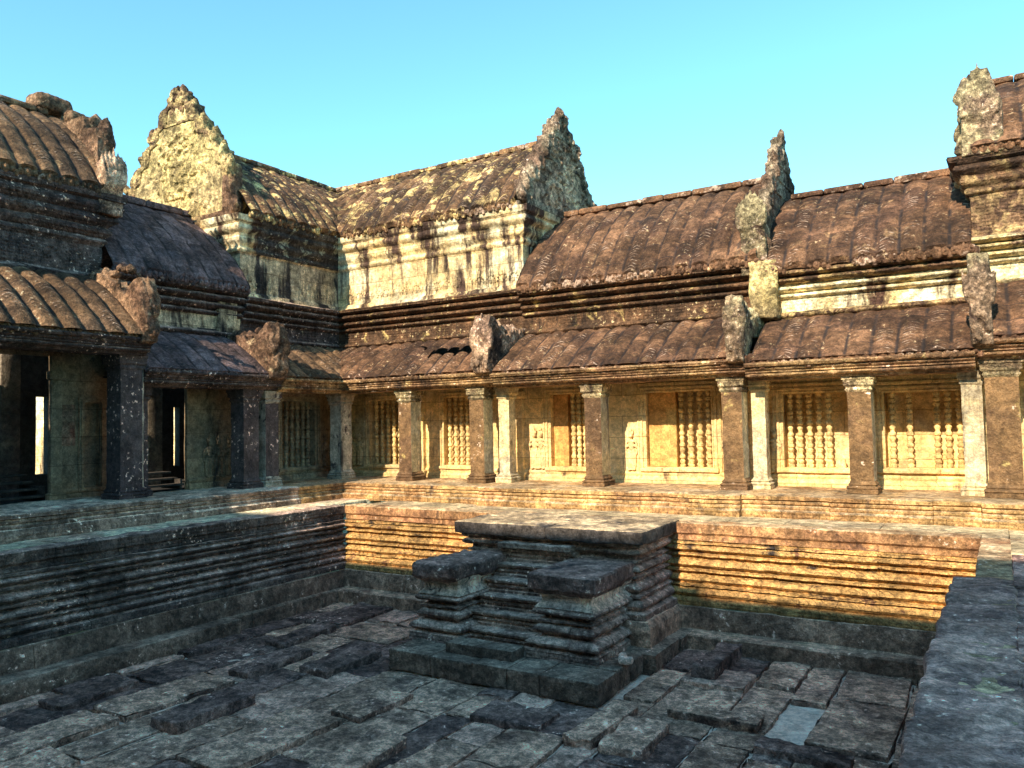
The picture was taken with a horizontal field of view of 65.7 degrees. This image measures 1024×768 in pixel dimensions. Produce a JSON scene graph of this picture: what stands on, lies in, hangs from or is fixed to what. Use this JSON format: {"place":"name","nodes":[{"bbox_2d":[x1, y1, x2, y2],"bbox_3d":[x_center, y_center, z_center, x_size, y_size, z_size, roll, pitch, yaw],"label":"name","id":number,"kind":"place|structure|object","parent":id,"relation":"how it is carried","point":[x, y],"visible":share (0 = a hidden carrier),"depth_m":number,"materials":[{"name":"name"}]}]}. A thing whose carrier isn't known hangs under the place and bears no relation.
{"place":"outdoors","nodes":[
{"label":"outdoors","id":0,"kind":"place"},
{"bbox_2d":[0,498,380,550],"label":"terrace","id":1,"kind":"structure","parent":0,"point":[73,537],"depth_m":13.70,"materials":[{"name":"grey stone"}]},
{"bbox_2d":[0,92,165,544],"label":"stone pavilion","id":2,"kind":"structure","parent":1,"relation":"on","point":[72,310],"depth_m":14.20,"materials":[{"name":"brown stone"}]},
{"bbox_2d":[101,194,300,520],"bbox_3d":[-7.783,-0.774,17.079,5.674,6.819,3.304,-3,-3,32],"label":"stone gallery","id":3,"kind":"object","parent":1,"relation":"on","point":[187,264],"visible":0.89,"depth_m":16.70,"materials":[{"name":"grey stone"}]},
{"bbox_2d":[0,323,896,504],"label":"gallery","id":4,"kind":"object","parent":1,"relation":"on","point":[23,382],"visible":0.12,"depth_m":17.36,"materials":[{"name":"stone"}]},
{"bbox_2d":[0,474,46,500],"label":"wooden steps","id":5,"kind":"structure","parent":4,"relation":"on","point":[32,493],"depth_m":14.35,"materials":[{"name":"brown wood"}]},
{"bbox_2d":[148,471,183,488],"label":"wooden steps","id":6,"kind":"structure","parent":4,"relation":"on","point":[172,482],"depth_m":16.63,"materials":[{"name":"brown wood"}]},
{"bbox_2d":[1,501,852,650],"bbox_3d":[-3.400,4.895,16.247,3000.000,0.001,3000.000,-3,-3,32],"label":"ground","id":7,"kind":"structure","parent":0,"point":[345,531],"depth_m":17.01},
{"bbox_2d":[35,397,174,473],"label":"courtyard wall","id":8,"kind":"structure","parent":7,"relation":"on","point":[39,431],"depth_m":30.32,"materials":[{"name":"stone"}]},
{"bbox_2d":[0,602,919,767],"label":"pavement","id":9,"kind":"structure","parent":0,"point":[864,725],"depth_m":9.52,"materials":[{"name":"stone"}]},
{"bbox_2d":[38,676,139,710],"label":"paving slab","id":10,"kind":"structure","parent":9,"relation":"on","point":[87,694],"depth_m":10.38,"materials":[{"name":"stone"}]},
{"bbox_2d":[0,505,352,704],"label":"basin wall","id":11,"kind":"structure","parent":9,"relation":"on","point":[110,594],"depth_m":12.47,"materials":[{"name":"grey stone"}]},
{"bbox_2d":[150,687,255,734],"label":"paving slab","id":12,"kind":"structure","parent":9,"relation":"on","point":[183,718],"depth_m":9.56,"materials":[{"name":"stone"}]},
{"bbox_2d":[228,645,311,679],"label":"paving slab","id":13,"kind":"structure","parent":9,"relation":"on","point":[264,664],"depth_m":11.58,"materials":[{"name":"stone"}]},
{"bbox_2d":[265,622,336,648],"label":"paving slab","id":14,"kind":"structure","parent":9,"relation":"on","point":[302,635],"depth_m":13.02,"materials":[{"name":"stone"}]},
{"bbox_2d":[299,646,381,678],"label":"paving slab","id":15,"kind":"structure","parent":9,"relation":"on","point":[332,664],"depth_m":11.46,"materials":[{"name":"stone"}]},
{"bbox_2d":[307,728,406,767],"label":"paving slab","id":16,"kind":"structure","parent":9,"relation":"on","point":[372,748],"depth_m":8.27,"materials":[{"name":"stone"}]},
{"bbox_2d":[331,687,412,723],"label":"paving slab","id":17,"kind":"structure","parent":9,"relation":"on","point":[360,710],"depth_m":9.77,"materials":[{"name":"stone"}]},
{"bbox_2d":[401,638,413,643],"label":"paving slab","id":18,"kind":"structure","parent":9,"relation":"on","point":[405,641],"depth_m":12.54,"materials":[{"name":"stone"}]},
{"bbox_2d":[470,699,559,731],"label":"paving slab","id":19,"kind":"structure","parent":9,"relation":"on","point":[503,714],"depth_m":9.31,"materials":[{"name":"stone"}]},
{"bbox_2d":[389,511,692,707],"bbox_3d":[0.447,3.152,12.093,3.848,1.963,3.473,-3,-3,32],"label":"stone platform","id":20,"kind":"object","parent":9,"relation":"on","point":[566,607],"visible":1,"depth_m":11.55,"materials":[{"name":"grey stone"}]},
{"bbox_2d":[618,652,633,664],"bbox_3d":[1.486,3.607,10.403,0.215,0.139,0.185,-3,-3,32],"label":"rubble stone","id":21,"kind":"object","parent":20,"relation":"on","point":[623,659],"visible":1,"depth_m":10.35,"materials":[{"name":"grey stone"}]},
{"bbox_2d":[562,699,637,750],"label":"paving slab","id":22,"kind":"structure","parent":9,"relation":"on","point":[591,732],"depth_m":8.89,"materials":[{"name":"stone"}]},
{"bbox_2d":[598,716,669,760],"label":"paving slab","id":23,"kind":"structure","parent":9,"relation":"on","point":[637,738],"depth_m":8.51,"materials":[{"name":"stone"}]},
{"bbox_2d":[338,503,980,685],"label":"basin wall","id":24,"kind":"structure","parent":9,"relation":"on","point":[875,598],"depth_m":11.62,"materials":[{"name":"beige stone"}]},
{"bbox_2d":[667,701,763,733],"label":"paving slab","id":25,"kind":"structure","parent":9,"relation":"on","point":[749,722],"depth_m":9.11,"materials":[{"name":"stone"}]},
{"bbox_2d":[691,642,742,682],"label":"paving slab","id":26,"kind":"structure","parent":9,"relation":"on","point":[718,660],"depth_m":10.83,"materials":[{"name":"stone"}]},
{"bbox_2d":[754,735,854,767],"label":"paving slab","id":27,"kind":"structure","parent":9,"relation":"on","point":[818,757],"depth_m":8.08,"materials":[{"name":"stone"}]},
{"bbox_2d":[898,538,1023,767],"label":"basin wall","id":28,"kind":"structure","parent":9,"relation":"on","point":[968,708],"depth_m":4.87,"materials":[{"name":"stone"}]},
{"bbox_2d":[0,0,1023,236],"label":"sky","id":29,"kind":"structure","parent":0,"point":[657,97],"materials":[{"name":"blue"}]},
{"bbox_2d":[369,501,1023,556],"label":"terrace","id":30,"kind":"structure","parent":0,"point":[1017,546],"depth_m":12.46,"materials":[{"name":"stone"}]},
{"bbox_2d":[123,84,596,504],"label":"corner pavilion","id":31,"kind":"structure","parent":30,"relation":"on","point":[367,301],"depth_m":18.84,"materials":[{"name":"stone"}]},
{"bbox_2d":[278,393,320,475],"bbox_3d":[-5.249,1.220,19.350,0.298,1.995,1.485,-3,-3,32],"label":"window","id":32,"kind":"structure","parent":31,"relation":"in","point":[306,398],"depth_m":19.46,"materials":[{"name":"beige stone"}]},
{"bbox_2d":[363,392,398,470],"bbox_3d":[-3.139,1.198,19.793,1.405,1.996,0.296,-3,-3,32],"label":"window","id":33,"kind":"structure","parent":31,"relation":"in","point":[387,396],"depth_m":19.92,"materials":[{"name":"stone"}]},
{"bbox_2d":[436,389,470,472],"bbox_3d":[-1.219,1.103,18.612,1.254,1.994,0.295,-3,-3,32],"label":"window","id":34,"kind":"structure","parent":31,"relation":"in","point":[441,395],"depth_m":18.74,"materials":[{"name":"stone"}]},
{"bbox_2d":[477,129,800,517],"bbox_3d":[3.120,-1.388,16.994,5.618,7.606,5.810,-3,-3,32],"label":"stone gallery","id":35,"kind":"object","parent":30,"relation":"on","point":[644,317],"visible":0.77,"depth_m":15.81,"materials":[{"name":"brown stone"}]},
{"bbox_2d":[542,385,585,474],"bbox_3d":[1.301,0.994,17.096,1.367,1.965,0.361,-3,-3,32],"label":"window","id":36,"kind":"structure","parent":35,"relation":"in","point":[564,456],"depth_m":17.23,"materials":[{"name":"stone"}]},
{"bbox_2d":[636,380,722,477],"bbox_3d":[3.349,0.903,15.836,1.755,1.907,0.360,-3,-3,32],"label":"window","id":37,"kind":"structure","parent":35,"relation":"in","point":[664,433],"depth_m":15.90,"materials":[{"name":"stone"}]},
{"bbox_2d":[741,168,983,526],"bbox_3d":[6.745,-0.881,14.804,3.579,6.240,5.686,-3,-3,32],"label":"stone gallery","id":38,"kind":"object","parent":30,"relation":"on","point":[867,325],"visible":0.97,"depth_m":13.67,"materials":[{"name":"stone"}]},
{"bbox_2d":[771,381,849,478],"bbox_3d":[5.567,0.843,14.432,1.608,1.764,0.295,-3,-3,32],"label":"window","id":39,"kind":"structure","parent":38,"relation":"in","point":[789,389],"depth_m":14.56,"materials":[{"name":"stone"}]},
{"bbox_2d":[873,378,964,477],"bbox_3d":[7.038,0.779,13.526,1.645,1.705,0.297,-3,-3,32],"label":"window","id":40,"kind":"structure","parent":38,"relation":"in","point":[934,385],"depth_m":13.53,"materials":[{"name":"stone"}]},
{"bbox_2d":[946,63,1023,530],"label":"stone pavilion","id":41,"kind":"structure","parent":30,"relation":"on","point":[985,164],"depth_m":12.37,"materials":[{"name":"stone"}]},
{"bbox_2d":[1012,554,1023,720],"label":"terrace","id":42,"kind":"structure","parent":0,"point":[1018,567],"depth_m":7.02,"materials":[{"name":"stone"}]}
]}

